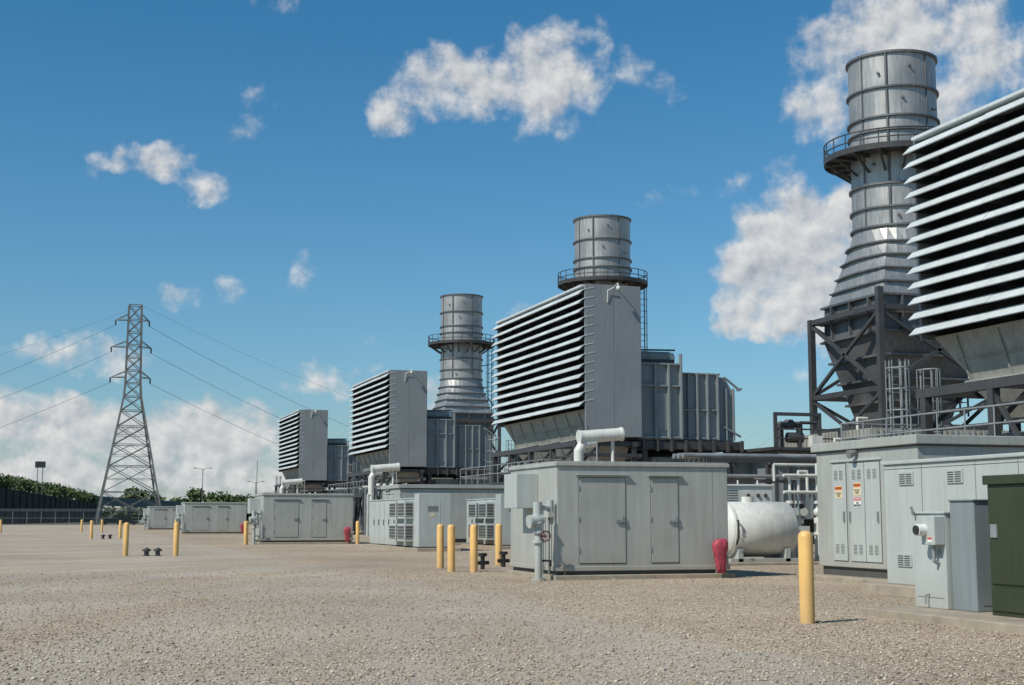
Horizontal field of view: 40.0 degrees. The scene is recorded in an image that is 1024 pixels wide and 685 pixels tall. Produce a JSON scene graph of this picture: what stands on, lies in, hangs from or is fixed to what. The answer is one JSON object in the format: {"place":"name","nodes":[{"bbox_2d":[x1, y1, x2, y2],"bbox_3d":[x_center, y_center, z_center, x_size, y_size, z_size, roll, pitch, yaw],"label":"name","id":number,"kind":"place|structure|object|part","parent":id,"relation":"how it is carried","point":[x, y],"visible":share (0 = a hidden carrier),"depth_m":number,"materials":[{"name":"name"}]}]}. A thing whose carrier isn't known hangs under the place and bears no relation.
{"place":"outdoors","nodes":[
{"label":"outdoors","id":0,"kind":"place"},
{"bbox_2d":[6,520,251,524],"bbox_3d":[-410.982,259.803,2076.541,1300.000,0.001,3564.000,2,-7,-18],"label":"grass verge","id":1,"kind":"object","parent":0,"point":[71,523],"depth_m":372.86,"materials":[{"name":"green plant"}]},
{"bbox_2d":[94,496,181,520],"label":"overpass bridge","id":2,"kind":"structure","parent":1,"relation":"on","point":[128,501],"depth_m":575.60,"materials":[{"name":"concrete"}]},
{"bbox_2d":[199,468,212,501],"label":"street lamp","id":3,"kind":"object","parent":1,"relation":"on","point":[202,482],"visible":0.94,"depth_m":400.45,"materials":[{"name":"metal"}]},
{"bbox_2d":[264,476,286,492],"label":"access platform","id":4,"kind":"structure","parent":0,"point":[280,479],"depth_m":200.23,"materials":[{"name":"metal"}]},
{"bbox_2d":[328,462,376,534],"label":"access platform","id":5,"kind":"structure","parent":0,"point":[359,494],"depth_m":137.05,"materials":[{"name":"metal"}]},
{"bbox_2d":[382,489,503,538],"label":"walls","id":6,"kind":"structure","parent":0,"point":[459,497],"depth_m":82.77,"materials":[{"name":"metal"}]},
{"bbox_2d":[385,493,393,498],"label":"doors","id":7,"kind":"structure","parent":6,"relation":"attached to","point":[388,496],"depth_m":84.32,"materials":[{"name":"paint"}]},
{"bbox_2d":[383,488,458,489],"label":"eave shadow channel","id":8,"kind":"object","parent":6,"relation":"on","point":[423,488],"visible":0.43,"depth_m":82.39,"materials":[{"name":"grey metal"}]},
{"bbox_2d":[381,484,503,489],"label":"roof","id":9,"kind":"structure","parent":8,"relation":"on","point":[443,486],"depth_m":82.85,"materials":[{"name":"paint"}]},
{"bbox_2d":[455,539,465,542],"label":"skid base","id":10,"kind":"object","parent":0,"point":[460,540],"depth_m":82.66,"materials":[{"name":"grey metal"}]},
{"bbox_2d":[460,435,562,484],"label":"access platform","id":11,"kind":"structure","parent":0,"point":[489,469],"depth_m":99.44,"materials":[{"name":"metal"}]},
{"bbox_2d":[0,524,1023,684],"bbox_3d":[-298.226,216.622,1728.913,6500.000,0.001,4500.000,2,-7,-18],"label":"ground","id":12,"kind":"structure","parent":0,"point":[47,550],"depth_m":21.85,"materials":[{"name":"beige gravel"}]},
{"bbox_2d":[0,487,98,523],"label":"retaining wall","id":13,"kind":"structure","parent":12,"relation":"on","point":[16,501],"depth_m":417.71,"materials":[{"name":"grey concrete"}]},
{"bbox_2d":[0,510,142,524],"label":"chain link fence","id":14,"kind":"object","parent":12,"relation":"on","point":[138,513],"visible":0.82,"depth_m":315.41,"materials":[{"name":"metal"}]},
{"bbox_2d":[90,520,92,538],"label":"bollard","id":15,"kind":"object","parent":12,"relation":"on","point":[91,529],"visible":0.79,"depth_m":105.55,"materials":[{"name":"yellow metal"}]},
{"bbox_2d":[103,518,118,524],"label":"parked car","id":16,"kind":"object","parent":12,"relation":"on","point":[108,520],"visible":0.6,"depth_m":311.43,"materials":[{"name":"paint"}]},
{"bbox_2d":[118,520,121,538],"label":"bollard","id":17,"kind":"object","parent":12,"relation":"on","point":[120,530],"visible":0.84,"depth_m":108.10,"materials":[{"name":"yellow metal"}]},
{"bbox_2d":[102,506,146,519],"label":"distant tree line","id":18,"kind":"object","parent":12,"relation":"on","point":[109,513],"visible":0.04,"depth_m":781.38,"materials":[{"name":"green plant"}]},
{"bbox_2d":[122,522,128,555],"bbox_3d":[-16.239,8.298,59.232,0.230,1.450,0.230,0,-7,5],"label":"bollard","id":19,"kind":"object","parent":12,"relation":"on","point":[126,539],"visible":0.82,"depth_m":59.15,"materials":[{"name":"yellow metal"}]},
{"bbox_2d":[116,515,137,524],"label":"parked van","id":20,"kind":"object","parent":12,"relation":"on","point":[126,518],"visible":0.71,"depth_m":307.74,"materials":[{"name":"paint"}]},
{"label":"windows","id":21,"kind":"part","parent":20,"relation":"part of","materials":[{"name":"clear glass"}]},
{"bbox_2d":[94,304,160,524],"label":"transmission tower","id":22,"kind":"structure","parent":12,"relation":"on","point":[144,427],"depth_m":330.92,"materials":[{"name":"metal"}]},
{"bbox_2d":[0,306,768,446],"bbox_3d":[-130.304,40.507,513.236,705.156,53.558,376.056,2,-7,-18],"label":"power line","id":23,"kind":"object","parent":22,"relation":"attached to","point":[157,387],"visible":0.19,"depth_m":344.35,"materials":[{"name":"metal"}]},
{"bbox_2d":[142,514,147,529],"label":"standpipe valve","id":24,"kind":"object","parent":12,"relation":"on","point":[144,518],"visible":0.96,"depth_m":182.59,"materials":[{"name":"paint"}]},
{"bbox_2d":[142,547,150,555],"bbox_3d":[-15.352,8.781,59.139,0.351,0.370,0.360,2,-7,-18],"label":"buried valve cap","id":25,"kind":"object","parent":12,"relation":"on","point":[146,550],"visible":0.91,"depth_m":59.05,"materials":[{"name":"metal"}]},
{"bbox_2d":[153,547,161,555],"bbox_3d":[-14.893,8.786,59.182,0.351,0.370,0.360,2,-7,-18],"label":"buried valve cap","id":26,"kind":"object","parent":12,"relation":"on","point":[157,550],"visible":0.96,"depth_m":59.09,"materials":[{"name":"metal"}]},
{"bbox_2d":[143,506,180,529],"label":"switchgear enclosure","id":27,"kind":"object","parent":12,"relation":"on","point":[160,517],"visible":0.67,"depth_m":183.53,"materials":[{"name":"metal"}]},
{"bbox_2d":[154,510,177,526],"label":"doors","id":28,"kind":"structure","parent":27,"relation":"in","point":[159,521],"depth_m":183.44,"materials":[{"name":"paint"}]},
{"bbox_2d":[173,522,178,555],"bbox_3d":[-14.115,8.292,59.181,0.230,1.450,0.230,4,-8,-26],"label":"bollard","id":29,"kind":"object","parent":12,"relation":"on","point":[176,541],"visible":0.85,"depth_m":59.10,"materials":[{"name":"yellow metal"}]},
{"bbox_2d":[175,513,183,534],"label":"standpipe valve","id":30,"kind":"object","parent":12,"relation":"on","point":[178,517],"visible":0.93,"depth_m":134.02,"materials":[{"name":"paint"}]},
{"bbox_2d":[121,486,254,520],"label":"distant trees","id":31,"kind":"object","parent":12,"relation":"on","point":[193,495],"visible":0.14,"depth_m":629.60,"materials":[{"name":"green plant"}]},
{"bbox_2d":[176,502,246,534],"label":"switchgear enclosure","id":32,"kind":"object","parent":12,"relation":"on","point":[213,518],"visible":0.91,"depth_m":135.26,"materials":[{"name":"metal"}]},
{"bbox_2d":[192,507,227,529],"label":"doors","id":33,"kind":"structure","parent":32,"relation":"in","point":[199,521],"depth_m":134.96,"materials":[{"name":"paint"}]},
{"bbox_2d":[240,523,243,532],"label":"fire extinguisher cover","id":34,"kind":"object","parent":12,"relation":"on","point":[242,527],"visible":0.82,"depth_m":135.54,"materials":[{"name":"red plastic"}]},
{"bbox_2d":[244,521,247,544],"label":"bollard","id":35,"kind":"object","parent":12,"relation":"on","point":[245,532],"visible":0.86,"depth_m":82.90,"materials":[{"name":"yellow metal"}]},
{"bbox_2d":[249,510,261,543],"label":"standpipe valve","id":36,"kind":"object","parent":12,"relation":"on","point":[252,518],"visible":1,"depth_m":84.64,"materials":[{"name":"paint"}]},
{"bbox_2d":[279,478,302,492],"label":"vent silencer pipe","id":37,"kind":"object","parent":12,"relation":"on","point":[286,483],"visible":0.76,"depth_m":173.21,"materials":[{"name":"white metal"}]},
{"bbox_2d":[247,493,354,543],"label":"switchgear enclosure","id":38,"kind":"object","parent":12,"relation":"on","point":[305,518],"visible":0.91,"depth_m":85.88,"materials":[{"name":"metal"}]},
{"bbox_2d":[274,500,326,536],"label":"doors","id":39,"kind":"structure","parent":38,"relation":"in","point":[285,525],"depth_m":85.60,"materials":[{"name":"paint"}]},
{"bbox_2d":[274,409,327,492],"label":"turbine air intake","id":40,"kind":"object","parent":12,"relation":"on","point":[302,441],"visible":0.84,"depth_m":183.29,"materials":[{"name":"paint"}]},
{"bbox_2d":[313,438,367,493],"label":"inlet air duct","id":41,"kind":"object","parent":12,"relation":"on","point":[339,458],"visible":0.42,"depth_m":184.49,"materials":[{"name":"metal"}]},
{"bbox_2d":[343,527,350,541],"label":"fire extinguisher cover","id":42,"kind":"object","parent":12,"relation":"on","point":[347,530],"visible":1,"depth_m":86.09,"materials":[{"name":"red plastic"}]},
{"bbox_2d":[356,521,359,543],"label":"bollard","id":43,"kind":"object","parent":12,"relation":"on","point":[357,530],"visible":0.84,"depth_m":86.32,"materials":[{"name":"yellow metal"}]},
{"bbox_2d":[363,462,399,535],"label":"vent silencer pipe","id":44,"kind":"object","parent":12,"relation":"on","point":[377,469],"visible":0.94,"depth_m":123.98,"materials":[{"name":"white metal"}]},
{"bbox_2d":[347,369,426,522],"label":"turbine air intake","id":45,"kind":"object","parent":12,"relation":"on","point":[389,420],"visible":0.88,"depth_m":134.48,"materials":[{"name":"paint"}]},
{"bbox_2d":[319,477,487,527],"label":"turbine enclosure","id":46,"kind":"object","parent":12,"relation":"on","point":[339,492],"depth_m":185.13,"materials":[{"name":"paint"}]},
{"bbox_2d":[428,293,500,476],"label":"exhaust stack","id":47,"kind":"object","parent":46,"relation":"on","point":[461,344],"visible":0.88,"depth_m":187.75,"materials":[{"name":"metal"}]},
{"bbox_2d":[364,493,460,551],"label":"electrical cabinet","id":48,"kind":"object","parent":12,"relation":"on","point":[407,524],"visible":0.99,"depth_m":68.41,"materials":[{"name":"metal"}]},
{"bbox_2d":[353,457,523,530],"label":"turbine enclosure","id":49,"kind":"object","parent":12,"relation":"on","point":[446,481],"visible":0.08,"depth_m":136.62,"materials":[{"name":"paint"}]},
{"bbox_2d":[557,214,647,459],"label":"exhaust stack","id":50,"kind":"object","parent":49,"relation":"on","point":[602,243],"visible":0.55,"depth_m":139.28,"materials":[{"name":"metal"}]},
{"bbox_2d":[437,524,443,567],"bbox_3d":[-2.281,6.512,44.866,0.230,1.450,0.230,3,-8,-28],"label":"bollard","id":51,"kind":"object","parent":12,"relation":"on","point":[440,545],"visible":0.8,"depth_m":44.78,"materials":[{"name":"yellow metal"}]},
{"bbox_2d":[447,524,454,571],"bbox_3d":[-1.805,6.140,41.876,0.230,1.450,0.230,2,-7,-17],"label":"bollard","id":52,"kind":"object","parent":12,"relation":"on","point":[450,547],"visible":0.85,"depth_m":41.79,"materials":[{"name":"yellow metal"}]},
{"bbox_2d":[413,410,495,484],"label":"inlet air duct","id":53,"kind":"object","parent":12,"relation":"on","point":[453,449],"visible":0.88,"depth_m":135.85,"materials":[{"name":"metal"}]},
{"bbox_2d":[470,524,477,571],"bbox_3d":[-1.133,6.124,41.750,0.230,1.450,0.230,-4,-8,29],"label":"bollard","id":54,"kind":"object","parent":12,"relation":"on","point":[473,547],"visible":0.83,"depth_m":41.67,"materials":[{"name":"yellow metal"}]},
{"bbox_2d":[478,553,488,568],"bbox_3d":[-0.916,6.826,43.951,0.400,0.500,0.280,2,-7,-18],"label":"drain valve stub","id":55,"kind":"object","parent":12,"relation":"on","point":[482,562],"visible":0.87,"depth_m":43.89,"materials":[{"name":"black metal"}]},
{"bbox_2d":[461,494,510,548],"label":"electrical cabinet","id":56,"kind":"object","parent":12,"relation":"on","point":[486,515],"visible":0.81,"depth_m":73.41,"materials":[{"name":"metal"}]},
{"bbox_2d":[495,524,501,564],"bbox_3d":[-0.450,6.851,47.591,0.230,1.450,0.230,6,-9,-38],"label":"bollard","id":57,"kind":"object","parent":12,"relation":"on","point":[498,537],"visible":0.84,"depth_m":47.52,"materials":[{"name":"yellow metal"}]},
{"bbox_2d":[497,551,509,566],"bbox_3d":[-0.278,7.085,46.032,0.400,0.500,0.280,2,-7,-18],"label":"drain valve stub","id":58,"kind":"object","parent":12,"relation":"on","point":[503,560],"visible":1,"depth_m":45.98,"materials":[{"name":"black metal"}]},
{"bbox_2d":[526,500,553,580],"bbox_3d":[0.757,5.086,36.235,0.780,2.050,0.491,2,-7,-18],"label":"standpipe valve","id":59,"kind":"object","parent":12,"relation":"on","point":[536,519],"visible":1,"depth_m":36.12,"materials":[{"name":"paint"}]},
{"bbox_2d":[491,283,641,482],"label":"turbine air intake","id":60,"kind":"object","parent":12,"relation":"on","point":[567,366],"visible":0.92,"depth_m":87.60,"materials":[{"name":"paint"}]},
{"bbox_2d":[504,461,734,579],"bbox_3d":[2.663,4.970,39.028,5.620,3.170,4.230,2,-7,-18],"label":"switchgear enclosure","id":61,"kind":"object","parent":12,"relation":"on","point":[607,520],"visible":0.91,"depth_m":37.31,"materials":[{"name":"metal"}]},
{"bbox_2d":[574,426,624,461],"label":"vent silencer pipe","id":62,"kind":"object","parent":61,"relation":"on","point":[588,438],"visible":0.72,"depth_m":74.97,"materials":[{"name":"white metal"}]},
{"bbox_2d":[579,478,678,562],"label":"doors","id":63,"kind":"structure","parent":61,"relation":"in","point":[601,500],"depth_m":37.02,"materials":[{"name":"paint"}]},
{"bbox_2d":[624,349,743,483],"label":"inlet air duct","id":64,"kind":"object","parent":12,"relation":"on","point":[684,412],"visible":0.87,"depth_m":86.74,"materials":[{"name":"metal"}]},
{"bbox_2d":[712,538,727,572],"bbox_3d":[5.523,5.752,37.538,0.463,1.050,0.414,2,-7,-18],"label":"fire extinguisher cover","id":65,"kind":"object","parent":12,"relation":"on","point":[720,548],"visible":1,"depth_m":37.40,"materials":[{"name":"red plastic"}]},
{"bbox_2d":[672,453,816,507],"bbox_3d":[13.991,7.324,63.821,14.000,4.417,2.480,2,-7,-18],"label":"pipe rack","id":66,"kind":"object","parent":12,"relation":"on","point":[768,460],"visible":0.35,"depth_m":62.20,"materials":[{"name":"metal"}]},
{"bbox_2d":[727,480,773,557],"bbox_3d":[8.021,6.545,52.019,2.500,2.850,2.400,2,-7,-18],"label":"compressor skid","id":67,"kind":"object","parent":12,"relation":"on","point":[757,492],"visible":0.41,"depth_m":51.14,"materials":[{"name":"white paint"}]},
{"bbox_2d":[727,497,818,565],"bbox_3d":[9.008,6.840,51.032,6.300,2.420,6.500,2,-7,-18],"label":"storage tank","id":68,"kind":"object","parent":12,"relation":"on","point":[768,532],"visible":0.52,"depth_m":48.13,"materials":[{"name":"white metal"}]},
{"bbox_2d":[773,463,818,559],"bbox_3d":[10.774,6.115,50.610,2.650,3.555,0.850,2,-7,-18],"label":"valve manifold","id":69,"kind":"object","parent":12,"relation":"on","point":[800,510],"visible":0.43,"depth_m":50.49,"materials":[{"name":"white paint"},{"name":"dark steel"}]},
{"bbox_2d":[798,531,814,623],"bbox_3d":[4.507,3.612,21.550,0.230,1.450,0.230,2,-7,-18],"label":"bollard","id":70,"kind":"object","parent":12,"relation":"on","point":[806,577],"visible":0.84,"depth_m":21.46,"materials":[{"name":"yellow metal"}]},
{"bbox_2d":[625,412,1008,542],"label":"pipes","id":71,"kind":"object","parent":12,"relation":"on","point":[798,441],"visible":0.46,"depth_m":85.49,"materials":[{"name":"metal"}]},
{"bbox_2d":[807,49,1002,434],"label":"exhaust stack","id":72,"kind":"object","parent":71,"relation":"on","point":[869,312],"visible":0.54,"depth_m":89.60,"materials":[{"name":"metal"}]},
{"bbox_2d":[797,574,887,584],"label":"concrete slab","id":73,"kind":"structure","parent":12,"relation":"on","point":[839,579],"depth_m":34.58,"materials":[{"name":"grey concrete"}]},
{"bbox_2d":[823,566,887,578],"bbox_3d":[11.804,5.776,35.504,6.340,0.220,4.440,2,-7,-18],"label":"skid base","id":74,"kind":"object","parent":73,"relation":"on","point":[858,572],"visible":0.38,"depth_m":35.13,"materials":[{"name":"grey metal"}]},
{"bbox_2d":[859,499,1023,634],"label":"meter cabinet","id":75,"kind":"object","parent":12,"relation":"on","point":[952,566],"visible":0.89,"depth_m":22.46,"materials":[{"name":"metal"}]},
{"bbox_2d":[982,474,1023,617],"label":"pad mounted transformer","id":76,"kind":"object","parent":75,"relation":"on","point":[1006,512],"visible":1,"depth_m":21.08,"materials":[{"name":"green paint"}]},
{"bbox_2d":[861,452,1023,596],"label":"electrical cabinet","id":77,"kind":"object","parent":12,"relation":"on","point":[925,485],"visible":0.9,"depth_m":29.12,"materials":[{"name":"metal"}]},
{"bbox_2d":[903,88,1023,435],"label":"turbine air intake","id":78,"kind":"object","parent":12,"relation":"on","point":[967,179],"visible":0.93,"depth_m":49.06,"materials":[{"name":"paint"}]},
{"bbox_2d":[1002,431,1023,435],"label":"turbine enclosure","id":79,"kind":"object","parent":12,"relation":"on","point":[1011,434],"depth_m":46.62,"materials":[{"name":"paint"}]},
{"bbox_2d":[0,0,1023,514],"label":"sky","id":80,"kind":"structure","parent":0,"point":[299,187],"materials":[{"name":"blue"}]},
{"bbox_2d":[816,446,1023,569],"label":"walls","id":81,"kind":"structure","parent":0,"point":[825,512],"depth_m":35.02,"materials":[{"name":"metal"}]},
{"bbox_2d":[846,450,857,458],"bbox_3d":[8.494,2.789,35.120,0.289,0.221,0.220,2,-7,-18],"label":"wall lamp","id":82,"kind":"object","parent":81,"relation":"attached to","point":[850,454],"visible":1,"depth_m":35.06,"materials":[{"name":"metal"}]},
{"bbox_2d":[829,457,882,562],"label":"doors","id":83,"kind":"structure","parent":81,"relation":"attached to","point":[867,533],"depth_m":34.89,"materials":[{"name":"paint"}]},
{"bbox_2d":[835,483,859,489],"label":"sign headers","id":84,"kind":"object","parent":83,"relation":"attached to","point":[838,488],"visible":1,"depth_m":35.73,"materials":[{"name":"orange plastic"}]},
{"bbox_2d":[835,483,860,507],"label":"sign plates","id":85,"kind":"object","parent":83,"relation":"attached to","point":[859,502],"visible":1,"depth_m":35.06,"materials":[{"name":"white plastic"}]},
{"bbox_2d":[835,488,860,497],"bbox_3d":[8.451,3.793,35.447,0.004,0.240,1.200,2,-7,-18],"label":"sign","id":86,"kind":"object","parent":83,"relation":"attached to","point":[856,492],"visible":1,"depth_m":35.15,"materials":[{"name":"beige plastic"}]},
{"bbox_2d":[834,469,878,554],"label":"door louvers","id":87,"kind":"object","parent":83,"relation":"attached to","point":[856,545],"depth_m":34.97,"materials":[{"name":"grey metal"}]},
{"bbox_2d":[843,511,878,521],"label":"door handles","id":88,"kind":"object","parent":83,"relation":"attached to","point":[877,513],"depth_m":35.25,"materials":[{"name":"grey metal"}]},
{"bbox_2d":[832,460,882,563],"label":"door gaps","id":89,"kind":"object","parent":81,"relation":"attached to","point":[865,517],"depth_m":34.77,"materials":[{"name":"grey metal"}]},
{"bbox_2d":[814,444,1023,453],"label":"eave shadow channel","id":90,"kind":"object","parent":81,"relation":"on","point":[919,445],"visible":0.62,"depth_m":33.34,"materials":[{"name":"grey metal"}]},
{"bbox_2d":[811,434,1023,452],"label":"roof","id":91,"kind":"structure","parent":90,"relation":"on","point":[928,439],"depth_m":33.32,"materials":[{"name":"paint"}]},
{"bbox_2d":[840,359,1023,440],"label":"access platform","id":92,"kind":"structure","parent":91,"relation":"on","point":[902,431],"depth_m":52.68,"materials":[{"name":"metal"}]},
{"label":"embankment hill","id":93,"kind":"structure","parent":0,"visible":0},
{"bbox_2d":[35,461,45,493],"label":"billboard sign","id":94,"kind":"object","parent":93,"relation":"on","point":[40,464],"visible":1,"depth_m":378.22,"materials":[{"name":"metal"}]},
{"bbox_2d":[0,473,98,502],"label":"shrubs","id":95,"kind":"object","parent":93,"relation":"on","point":[8,481],"visible":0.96,"depth_m":429.69,"materials":[{"name":"green plant"}]}
]}

